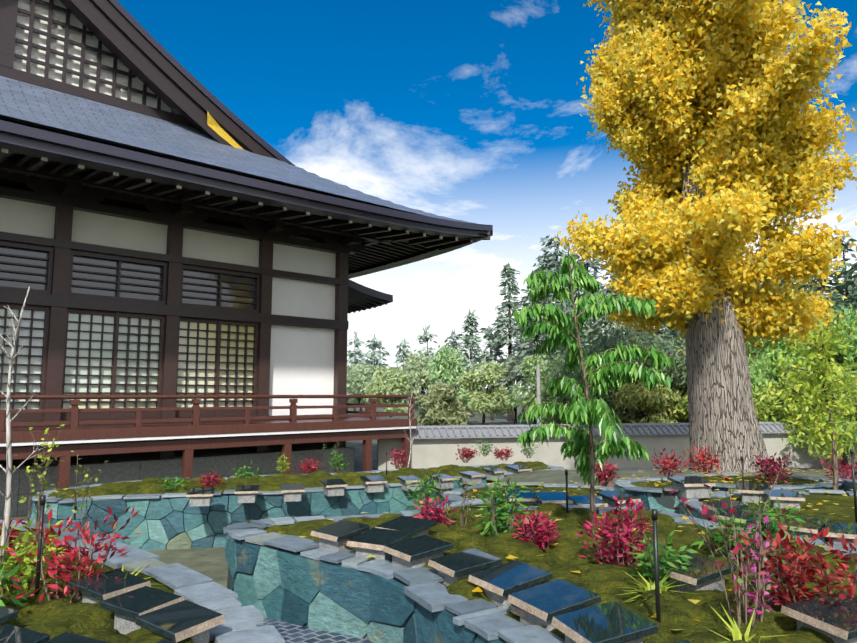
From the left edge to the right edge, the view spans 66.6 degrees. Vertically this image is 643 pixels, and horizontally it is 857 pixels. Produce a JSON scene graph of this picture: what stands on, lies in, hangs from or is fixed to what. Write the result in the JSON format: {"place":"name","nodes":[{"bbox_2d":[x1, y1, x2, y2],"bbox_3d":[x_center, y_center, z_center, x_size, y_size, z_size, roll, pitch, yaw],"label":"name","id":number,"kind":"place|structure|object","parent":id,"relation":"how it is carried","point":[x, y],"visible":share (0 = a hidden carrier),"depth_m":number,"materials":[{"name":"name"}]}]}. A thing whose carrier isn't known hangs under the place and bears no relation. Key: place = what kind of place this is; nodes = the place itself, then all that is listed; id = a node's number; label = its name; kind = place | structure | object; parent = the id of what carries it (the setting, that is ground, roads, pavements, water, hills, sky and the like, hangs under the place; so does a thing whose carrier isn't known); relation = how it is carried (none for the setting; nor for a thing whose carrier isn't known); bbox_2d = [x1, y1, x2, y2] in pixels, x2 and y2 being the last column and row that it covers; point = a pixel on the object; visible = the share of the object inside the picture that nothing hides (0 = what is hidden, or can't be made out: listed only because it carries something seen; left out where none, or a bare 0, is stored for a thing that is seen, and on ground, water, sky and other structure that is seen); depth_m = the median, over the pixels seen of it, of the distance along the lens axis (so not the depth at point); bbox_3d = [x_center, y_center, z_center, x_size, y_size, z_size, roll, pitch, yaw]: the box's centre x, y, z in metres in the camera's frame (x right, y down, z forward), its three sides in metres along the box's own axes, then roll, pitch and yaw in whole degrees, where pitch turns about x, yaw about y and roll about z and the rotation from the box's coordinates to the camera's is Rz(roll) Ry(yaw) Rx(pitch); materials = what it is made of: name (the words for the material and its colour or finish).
{"place":"outdoors","nodes":[
{"label":"outdoors","id":0,"kind":"place"},
{"bbox_2d":[257,618,506,642],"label":"cobble path","id":1,"kind":"structure","parent":0,"point":[291,632],"depth_m":4.46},
{"bbox_2d":[0,468,856,587],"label":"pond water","id":2,"kind":"structure","parent":0,"point":[212,563],"depth_m":11.13,"materials":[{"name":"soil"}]},
{"bbox_2d":[0,170,365,517],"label":"temple hall","id":3,"kind":"structure","parent":2,"relation":"on","point":[153,297],"depth_m":15.32,"materials":[{"name":"wood"}]},
{"bbox_2d":[0,395,416,488],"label":"veranda","id":4,"kind":"object","parent":3,"relation":"attached to","point":[367,424],"visible":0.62,"depth_m":14.20,"materials":[{"name":"wood"}]},
{"bbox_2d":[0,0,492,278],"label":"temple roof eaves","id":5,"kind":"object","parent":3,"relation":"on","point":[115,53],"visible":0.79,"depth_m":15.34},
{"bbox_2d":[0,76,476,223],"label":"roof","id":6,"kind":"structure","parent":5,"relation":"on","point":[37,104],"depth_m":15.01,"materials":[{"name":"tile"}]},
{"bbox_2d":[348,279,392,313],"bbox_3d":[-6.474,-0.534,25.347,2.712,1.078,13.000,6,-8,-41],"label":"roof eave","id":7,"kind":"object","parent":3,"relation":"attached to","point":[361,297],"depth_m":21.18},
{"bbox_2d":[34,475,505,548],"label":"bed wall","id":8,"kind":"structure","parent":2,"relation":"on","point":[45,516],"depth_m":10.31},
{"bbox_2d":[197,469,224,487],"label":"nandina shrub","id":9,"kind":"object","parent":8,"relation":"on","point":[209,481],"visible":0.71,"depth_m":10.74,"materials":[{"name":"red plant"}]},
{"bbox_2d":[30,478,491,549],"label":"bed stones","id":10,"kind":"object","parent":8,"relation":"attached to","point":[160,533],"visible":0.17,"depth_m":10.26,"materials":[{"name":"stone"}]},
{"bbox_2d":[31,464,564,503],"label":"bed cap stones","id":11,"kind":"object","parent":8,"relation":"on","point":[144,496],"visible":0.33,"depth_m":10.50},
{"bbox_2d":[48,461,548,498],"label":"moss mounds","id":12,"kind":"object","parent":8,"relation":"on","point":[151,485],"visible":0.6,"depth_m":11.62,"materials":[{"name":"plant"}]},
{"bbox_2d":[227,510,598,642],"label":"bed backing wall","id":13,"kind":"structure","parent":2,"relation":"on","point":[229,579],"depth_m":5.12,"materials":[{"name":"grey"}]},
{"bbox_2d":[224,511,598,642],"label":"bed stones","id":14,"kind":"object","parent":13,"relation":"on","point":[292,588],"visible":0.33,"depth_m":4.55,"materials":[{"name":"stone"}]},
{"bbox_2d":[264,512,598,624],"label":"stones","id":15,"kind":"object","parent":13,"relation":"on","point":[510,615],"depth_m":5.56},
{"bbox_2d":[267,503,856,642],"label":"moss mounds","id":16,"kind":"object","parent":15,"relation":"on","point":[607,582],"visible":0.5,"depth_m":4.17,"materials":[{"name":"plant"}]},
{"bbox_2d":[406,470,444,512],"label":"green shrub","id":17,"kind":"object","parent":16,"relation":"on","point":[423,496],"visible":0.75,"depth_m":6.37,"materials":[{"name":"green plant"}]},
{"bbox_2d":[412,495,457,525],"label":"nandina shrub","id":18,"kind":"object","parent":16,"relation":"on","point":[427,512],"visible":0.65,"depth_m":5.68,"materials":[{"name":"red plant"}]},
{"bbox_2d":[432,471,476,527],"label":"twiggy shrub","id":19,"kind":"object","parent":16,"relation":"on","point":[461,509],"visible":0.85,"depth_m":5.50,"materials":[{"name":"green plant"}]},
{"bbox_2d":[474,475,532,536],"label":"green shrub","id":20,"kind":"object","parent":16,"relation":"on","point":[503,510],"visible":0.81,"depth_m":5.18,"materials":[{"name":"green plant"}]},
{"bbox_2d":[512,506,562,551],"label":"nandina shrub","id":21,"kind":"object","parent":16,"relation":"on","point":[539,528],"visible":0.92,"depth_m":4.93,"materials":[{"name":"red plant"}]},
{"bbox_2d":[510,250,675,528],"bbox_3d":[1.330,0.594,5.678,1.439,2.539,1.600,-6,-9,44],"label":"weeping sapling","id":22,"kind":"object","parent":16,"relation":"on","point":[563,330],"visible":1,"depth_m":5.69,"materials":[{"name":"green plant"}]},
{"bbox_2d":[575,495,652,565],"bbox_3d":[1.251,1.427,4.370,0.547,0.557,0.515,0,-6,1],"label":"nandina shrub","id":23,"kind":"object","parent":16,"relation":"on","point":[621,542],"visible":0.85,"depth_m":4.36,"materials":[{"name":"red plant"}]},
{"bbox_2d":[617,569,700,605],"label":"grass tuft","id":24,"kind":"object","parent":16,"relation":"on","point":[661,587],"depth_m":3.64,"materials":[{"name":"green plant"}]},
{"bbox_2d":[627,528,697,585],"bbox_3d":[1.409,1.459,3.969,0.524,0.454,0.350,6,-9,-42],"label":"fern","id":25,"kind":"object","parent":16,"relation":"on","point":[667,554],"visible":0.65,"depth_m":3.91,"materials":[{"name":"green plant"}]},
{"bbox_2d":[690,505,759,560],"bbox_3d":[2.149,1.526,4.666,0.433,0.424,0.456,3,-7,-23],"label":"green plant","id":26,"kind":"object","parent":16,"relation":"on","point":[718,536],"visible":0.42,"depth_m":4.62,"materials":[{"name":"green plant"}]},
{"bbox_2d":[666,465,800,631],"bbox_3d":[1.485,1.128,3.107,0.525,0.862,0.578,0,-6,1],"label":"twiggy shrub","id":27,"kind":"object","parent":16,"relation":"on","point":[737,544],"visible":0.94,"depth_m":3.16,"materials":[{"name":"brown plant"}]},
{"bbox_2d":[710,604,796,642],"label":"grass tuft","id":28,"kind":"object","parent":16,"relation":"on","point":[736,633],"depth_m":2.93,"materials":[{"name":"green plant"}]},
{"bbox_2d":[730,513,779,621],"bbox_3d":[1.605,1.262,3.211,0.213,0.618,0.248,-4,-7,29],"label":"pink flower plant","id":29,"kind":"object","parent":16,"relation":"on","point":[761,599],"visible":0.69,"depth_m":3.20,"materials":[{"name":"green plant"}]},
{"bbox_2d":[732,494,805,564],"bbox_3d":[2.303,1.425,4.372,0.524,0.556,0.493,0,-6,1],"label":"green shrub","id":30,"kind":"object","parent":16,"relation":"on","point":[774,523],"visible":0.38,"depth_m":4.36,"materials":[{"name":"green plant"}]},
{"bbox_2d":[736,520,856,614],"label":"nandina shrub","id":31,"kind":"object","parent":16,"relation":"on","point":[790,580],"visible":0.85,"depth_m":3.40,"materials":[{"name":"red plant"}]},
{"bbox_2d":[652,509,660,622],"bbox_3d":[1.140,1.271,3.259,0.030,0.650,0.030,3,-7,-22],"label":"light post","id":32,"kind":"object","parent":15,"relation":"on","point":[656,562],"visible":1,"depth_m":3.26,"materials":[{"name":"black metal"}]},
{"bbox_2d":[223,505,856,642],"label":"bed cap stones","id":33,"kind":"object","parent":13,"relation":"on","point":[483,618],"visible":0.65,"depth_m":4.20,"materials":[{"name":"stone"}]},
{"bbox_2d":[0,468,856,642],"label":"stone supports","id":34,"kind":"object","parent":2,"relation":"on","point":[124,624],"visible":0.23,"depth_m":4.84,"materials":[{"name":"stone"}]},
{"bbox_2d":[0,465,856,642],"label":"coping stones","id":35,"kind":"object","parent":34,"relation":"on","point":[178,618],"depth_m":3.50,"materials":[{"name":"stone"}]},
{"bbox_2d":[279,468,855,629],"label":"fallen leaves","id":36,"kind":"object","parent":2,"relation":"on","point":[478,589],"visible":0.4,"depth_m":7.32,"materials":[{"name":"yellow plant"}]},
{"bbox_2d":[618,480,681,508],"bbox_3d":[3.148,2.903,8.704,1.314,1.400,1.343,0,-6,1],"label":"small bed wall backing","id":37,"kind":"object","parent":2,"relation":"on","point":[665,499],"visible":0.02,"depth_m":8.18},
{"bbox_2d":[614,485,710,512],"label":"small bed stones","id":38,"kind":"object","parent":37,"relation":"attached to","point":[652,503],"visible":0.06,"depth_m":8.24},
{"bbox_2d":[615,477,711,492],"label":"small cap stones","id":39,"kind":"object","parent":37,"relation":"on","point":[626,484],"visible":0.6,"depth_m":8.62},
{"bbox_2d":[554,0,856,472],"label":"ginkgo tree","id":40,"kind":"object","parent":2,"relation":"on","point":[699,103],"visible":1,"depth_m":12.58,"materials":[{"name":"yellow plant"}]},
{"bbox_2d":[755,318,856,494],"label":"young lime tree","id":41,"kind":"object","parent":2,"relation":"on","point":[828,435],"visible":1,"depth_m":8.72,"materials":[{"name":"green plant"}]},
{"bbox_2d":[758,361,856,468],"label":"bush","id":42,"kind":"object","parent":2,"relation":"on","point":[848,440],"visible":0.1,"depth_m":20.80,"materials":[{"name":"green plant"}]},
{"bbox_3d":[4.876,3.058,9.730,2.360,1.320,1.692,0,-6,1],"label":"small garden bed","id":43,"kind":"object","parent":2,"relation":"on","visible":0},
{"bbox_2d":[651,448,688,476],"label":"nandina shrub","id":44,"kind":"object","parent":43,"relation":"on","point":[668,463],"visible":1,"depth_m":10.38,"materials":[{"name":"red plant"}]},
{"bbox_2d":[682,445,721,476],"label":"nandina shrub","id":45,"kind":"object","parent":43,"relation":"on","point":[704,468],"visible":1,"depth_m":10.59,"materials":[{"name":"red plant"}]},
{"bbox_2d":[752,450,794,484],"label":"nandina shrub","id":46,"kind":"object","parent":43,"relation":"on","point":[769,468],"visible":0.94,"depth_m":9.41,"materials":[{"name":"red plant"}]},
{"bbox_3d":[7.157,2.966,9.128,2.455,1.370,2.067,0,-6,1],"label":"small garden bed","id":47,"kind":"object","parent":2,"relation":"on","visible":0},
{"bbox_2d":[819,452,856,479],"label":"nandina shrub","id":48,"kind":"object","parent":47,"relation":"on","point":[845,470],"visible":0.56,"depth_m":9.60,"materials":[{"name":"red plant"}]},
{"bbox_3d":[1.467,3.014,8.975,2.618,1.240,1.912,0,-6,1],"label":"bed","id":49,"kind":"object","parent":2,"relation":"on","visible":0},
{"bbox_2d":[595,460,620,486],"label":"nandina shrub","id":50,"kind":"object","parent":49,"relation":"on","point":[602,474],"visible":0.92,"depth_m":9.72,"materials":[{"name":"red plant"}]},
{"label":"bed wall","id":51,"kind":"structure","parent":2,"relation":"on"},
{"bbox_2d":[5,530,214,642],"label":"stones","id":52,"kind":"object","parent":51,"relation":"on","point":[162,586],"depth_m":3.88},
{"bbox_2d":[0,517,23,567],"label":"nandina shrub","id":53,"kind":"object","parent":52,"relation":"on","point":[14,533],"visible":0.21,"depth_m":4.30,"materials":[{"name":"red plant"}]},
{"bbox_2d":[0,286,44,566],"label":"bare sapling","id":54,"kind":"object","parent":52,"relation":"on","point":[8,471],"visible":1,"depth_m":3.84,"materials":[{"name":"grey plant"}]},
{"bbox_2d":[0,519,71,591],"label":"shrub","id":55,"kind":"object","parent":52,"relation":"on","point":[21,552],"visible":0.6,"depth_m":3.88,"materials":[{"name":"green plant"}]},
{"bbox_2d":[35,495,45,595],"bbox_3d":[-2.211,1.306,3.712,0.030,0.620,0.030,-3,-7,23],"label":"black stake","id":56,"kind":"object","parent":52,"relation":"on","point":[40,535],"visible":0.79,"depth_m":3.71,"materials":[{"name":"black metal"}]},
{"bbox_2d":[14,424,75,545],"bbox_3d":[-2.736,1.221,4.622,0.360,0.956,0.457,-4,-7,31],"label":"twiggy shrub","id":57,"kind":"object","parent":52,"relation":"on","point":[40,475],"visible":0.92,"depth_m":4.64,"materials":[{"name":"green plant"}]},
{"bbox_2d":[0,530,194,642],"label":"moss mounds","id":58,"kind":"object","parent":52,"relation":"on","point":[57,617],"visible":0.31,"depth_m":3.25,"materials":[{"name":"plant"}]},
{"bbox_2d":[0,558,33,606],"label":"green shrub","id":59,"kind":"object","parent":58,"relation":"on","point":[3,572],"visible":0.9,"depth_m":3.43,"materials":[{"name":"green plant"}]},
{"bbox_2d":[0,505,139,602],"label":"nandina shrub","id":60,"kind":"object","parent":58,"relation":"on","point":[72,555],"visible":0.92,"depth_m":3.61,"materials":[{"name":"red plant"}]},
{"bbox_2d":[0,520,284,642],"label":"bed cap stones","id":61,"kind":"object","parent":51,"relation":"on","point":[240,624],"visible":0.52,"depth_m":3.74,"materials":[{"name":"stone"}]},
{"bbox_2d":[51,454,107,536],"bbox_3d":[-2.757,1.397,5.146,0.377,0.724,0.240,0,-6,1],"label":"twiggy shrub","id":62,"kind":"object","parent":61,"relation":"on","point":[87,491],"visible":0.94,"depth_m":5.19,"materials":[{"name":"green plant"}]},
{"bbox_2d":[117,0,856,394],"label":"sky","id":63,"kind":"structure","parent":0,"point":[465,110],"materials":[{"name":"blue"}]},
{"bbox_2d":[436,498,564,507],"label":"bed cap stones","id":64,"kind":"object","parent":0,"point":[472,502],"visible":0.19,"depth_m":7.84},
{"bbox_2d":[443,482,613,503],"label":"bed cap stones","id":65,"kind":"object","parent":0,"point":[453,496],"visible":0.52,"depth_m":9.57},
{"bbox_2d":[460,486,603,498],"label":"mossy ground","id":66,"kind":"structure","parent":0,"point":[579,492],"depth_m":9.33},
{"bbox_2d":[346,395,856,466],"bbox_3d":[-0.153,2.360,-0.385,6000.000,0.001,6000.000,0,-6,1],"label":"ground","id":67,"kind":"structure","parent":0,"point":[476,419],"depth_m":56.49,"materials":[{"name":"plant"}]},
{"bbox_2d":[347,331,370,410],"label":"cedar tree","id":68,"kind":"object","parent":67,"relation":"on","point":[352,355],"visible":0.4,"depth_m":90.06,"materials":[{"name":"green plant"}]},
{"bbox_2d":[347,362,376,410],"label":"broadleaf tree","id":69,"kind":"object","parent":67,"relation":"on","point":[358,377],"visible":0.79,"depth_m":60.68,"materials":[{"name":"green plant"}]},
{"bbox_2d":[360,333,390,380],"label":"cedar tree","id":70,"kind":"object","parent":67,"relation":"on","point":[375,354],"visible":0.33,"depth_m":81.85,"materials":[{"name":"green plant"}]},
{"bbox_2d":[361,364,412,417],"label":"broadleaf tree","id":71,"kind":"object","parent":67,"relation":"on","point":[392,381],"visible":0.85,"depth_m":54.79,"materials":[{"name":"green plant"}]},
{"bbox_2d":[394,338,418,368],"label":"cedar tree","id":72,"kind":"object","parent":67,"relation":"on","point":[401,351],"visible":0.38,"depth_m":87.88,"materials":[{"name":"green plant"}]},
{"bbox_2d":[401,348,433,411],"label":"broadleaf tree","id":73,"kind":"object","parent":67,"relation":"on","point":[417,370],"visible":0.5,"depth_m":59.23,"materials":[{"name":"green plant"}]},
{"bbox_2d":[415,325,438,411],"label":"cedar tree","id":74,"kind":"object","parent":67,"relation":"on","point":[424,338],"visible":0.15,"depth_m":75.94,"materials":[{"name":"green plant"}]},
{"bbox_2d":[415,379,470,425],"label":"bush","id":75,"kind":"object","parent":67,"relation":"on","point":[442,402],"visible":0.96,"depth_m":39.31,"materials":[{"name":"green plant"}]},
{"bbox_2d":[425,344,480,411],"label":"broadleaf tree","id":76,"kind":"object","parent":67,"relation":"on","point":[446,364],"visible":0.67,"depth_m":52.87,"materials":[{"name":"green plant"}]},
{"bbox_2d":[443,328,474,371],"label":"cedar tree","id":77,"kind":"object","parent":67,"relation":"on","point":[453,343],"visible":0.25,"depth_m":71.89,"materials":[{"name":"green plant"}]},
{"bbox_2d":[455,309,484,416],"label":"cedar tree","id":78,"kind":"object","parent":67,"relation":"on","point":[469,322],"visible":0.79,"depth_m":69.80,"materials":[{"name":"green plant"}]},
{"bbox_2d":[457,361,511,424],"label":"broadleaf tree","id":79,"kind":"object","parent":67,"relation":"on","point":[482,401],"visible":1,"depth_m":49.29,"materials":[{"name":"green plant"}]},
{"bbox_2d":[474,325,506,419],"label":"cedar tree","id":80,"kind":"object","parent":67,"relation":"on","point":[489,357],"visible":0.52,"depth_m":61.67,"materials":[{"name":"green plant"}]},
{"bbox_2d":[483,352,526,424],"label":"broadleaf tree","id":81,"kind":"object","parent":67,"relation":"on","point":[510,383],"visible":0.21,"depth_m":51.11,"materials":[{"name":"green plant"}]},
{"bbox_2d":[485,263,525,420],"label":"cedar tree","id":82,"kind":"object","parent":67,"relation":"on","point":[502,324],"visible":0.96,"depth_m":60.08,"materials":[{"name":"green plant"}]},
{"bbox_2d":[495,273,564,423],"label":"cedar tree","id":83,"kind":"object","parent":67,"relation":"on","point":[530,346],"visible":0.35,"depth_m":46.85,"materials":[{"name":"green plant"}]},
{"bbox_2d":[505,354,562,408],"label":"broadleaf tree","id":84,"kind":"object","parent":67,"relation":"on","point":[529,368],"visible":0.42,"depth_m":43.20,"materials":[{"name":"green plant"}]},
{"bbox_2d":[518,233,588,373],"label":"cedar tree","id":85,"kind":"object","parent":67,"relation":"on","point":[553,262],"visible":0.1,"depth_m":50.56,"materials":[{"name":"green plant"}]},
{"bbox_2d":[543,300,590,382],"bbox_3d":[8.936,2.775,39.672,3.653,8.464,3.937,-3,-7,28],"label":"cedar tree","id":86,"kind":"object","parent":67,"relation":"on","point":[567,311],"visible":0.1,"depth_m":39.80,"materials":[{"name":"green plant"}]},
{"bbox_2d":[538,380,597,423],"bbox_3d":[6.556,4.143,29.773,3.116,3.547,2.699,-2,-7,15],"label":"broadleaf tree","id":87,"kind":"object","parent":67,"relation":"on","point":[547,398],"visible":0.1,"depth_m":29.33,"materials":[{"name":"green plant"}]},
{"bbox_2d":[552,282,598,365],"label":"cedar tree","id":88,"kind":"object","parent":67,"relation":"on","point":[587,337],"visible":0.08,"depth_m":45.19,"materials":[{"name":"green plant"}]},
{"bbox_2d":[562,244,616,356],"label":"cedar tree","id":89,"kind":"object","parent":67,"relation":"on","point":[587,263],"visible":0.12,"depth_m":52.01,"materials":[{"name":"green plant"}]},
{"bbox_2d":[543,344,649,422],"bbox_3d":[7.750,3.432,29.562,4.992,4.904,4.398,0,-6,1],"label":"broadleaf tree","id":90,"kind":"object","parent":67,"relation":"on","point":[560,372],"visible":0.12,"depth_m":28.80,"materials":[{"name":"green plant"}]},
{"bbox_2d":[581,290,634,384],"bbox_3d":[10.376,2.459,38.679,3.884,8.870,4.103,3,-7,-27],"label":"cedar tree","id":91,"kind":"object","parent":67,"relation":"on","point":[606,326],"visible":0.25,"depth_m":38.87,"materials":[{"name":"green plant"}]},
{"bbox_2d":[377,422,856,469],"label":"boundary wall","id":92,"kind":"structure","parent":67,"relation":"on","point":[434,446],"depth_m":19.45,"materials":[{"name":"paint"}]},
{"bbox_2d":[583,322,688,422],"bbox_3d":[9.588,2.907,28.732,5.968,5.780,4.275,-3,-7,28],"label":"broadleaf tree","id":93,"kind":"object","parent":67,"relation":"on","point":[611,340],"visible":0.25,"depth_m":28.43,"materials":[{"name":"green plant"}]},
{"bbox_2d":[608,380,687,423],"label":"bush","id":94,"kind":"object","parent":67,"relation":"on","point":[652,402],"visible":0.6,"depth_m":27.07,"materials":[{"name":"green plant"}]},
{"bbox_2d":[614,348,687,422],"bbox_3d":[11.190,3.586,29.730,5.954,4.646,4.781,0,-6,1],"label":"broadleaf tree","id":95,"kind":"object","parent":67,"relation":"on","point":[681,387],"visible":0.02,"depth_m":28.66,"materials":[{"name":"green plant"}]},
{"bbox_2d":[686,354,812,406],"bbox_3d":[12.219,3.200,24.349,5.166,4.231,4.084,0,-6,1],"label":"broadleaf tree","id":96,"kind":"object","parent":67,"relation":"on","point":[757,374],"visible":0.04,"depth_m":23.80,"materials":[{"name":"green plant"}]},
{"bbox_2d":[746,304,856,384],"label":"broadleaf tree","id":97,"kind":"object","parent":67,"relation":"on","point":[773,355],"visible":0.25,"depth_m":25.96,"materials":[{"name":"green plant"}]},
{"bbox_2d":[752,378,856,449],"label":"broadleaf tree","id":98,"kind":"object","parent":67,"relation":"on","point":[767,397],"visible":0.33,"depth_m":21.81,"materials":[{"name":"green plant"}]},
{"bbox_2d":[790,264,855,364],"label":"cedar tree","id":99,"kind":"object","parent":67,"relation":"on","point":[836,280],"depth_m":30.97,"materials":[{"name":"green plant"}]},
{"bbox_2d":[809,294,856,416],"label":"broadleaf tree","id":100,"kind":"object","parent":67,"relation":"on","point":[838,310],"visible":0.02,"depth_m":27.22,"materials":[{"name":"green plant"}]},
{"bbox_2d":[813,233,856,420],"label":"cedar tree","id":101,"kind":"object","parent":67,"relation":"on","point":[846,245],"visible":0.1,"depth_m":37.01,"materials":[{"name":"green plant"}]},
{"bbox_2d":[822,303,856,401],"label":"broadleaf tree","id":102,"kind":"object","parent":67,"relation":"on","point":[849,355],"visible":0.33,"depth_m":24.92,"materials":[{"name":"green plant"}]},
{"bbox_2d":[827,258,856,369],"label":"cedar tree","id":103,"kind":"object","parent":67,"relation":"on","point":[847,283],"visible":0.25,"depth_m":30.27,"materials":[{"name":"green plant"}]},
{"bbox_2d":[632,481,672,490],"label":"mossy ground","id":104,"kind":"structure","parent":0,"point":[662,485],"depth_m":8.89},
{"bbox_2d":[673,473,841,489],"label":"small cap stones","id":105,"kind":"object","parent":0,"point":[828,483],"visible":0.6,"depth_m":9.39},
{"bbox_2d":[701,476,821,486],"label":"mossy ground","id":106,"kind":"structure","parent":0,"point":[797,481],"depth_m":9.91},
{"bbox_2d":[679,489,856,538],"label":"small cap stones","id":107,"kind":"object","parent":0,"point":[694,504],"visible":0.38,"depth_m":8.38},
{"bbox_2d":[698,493,856,528],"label":"mossy ground","id":108,"kind":"structure","parent":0,"point":[841,509],"depth_m":7.61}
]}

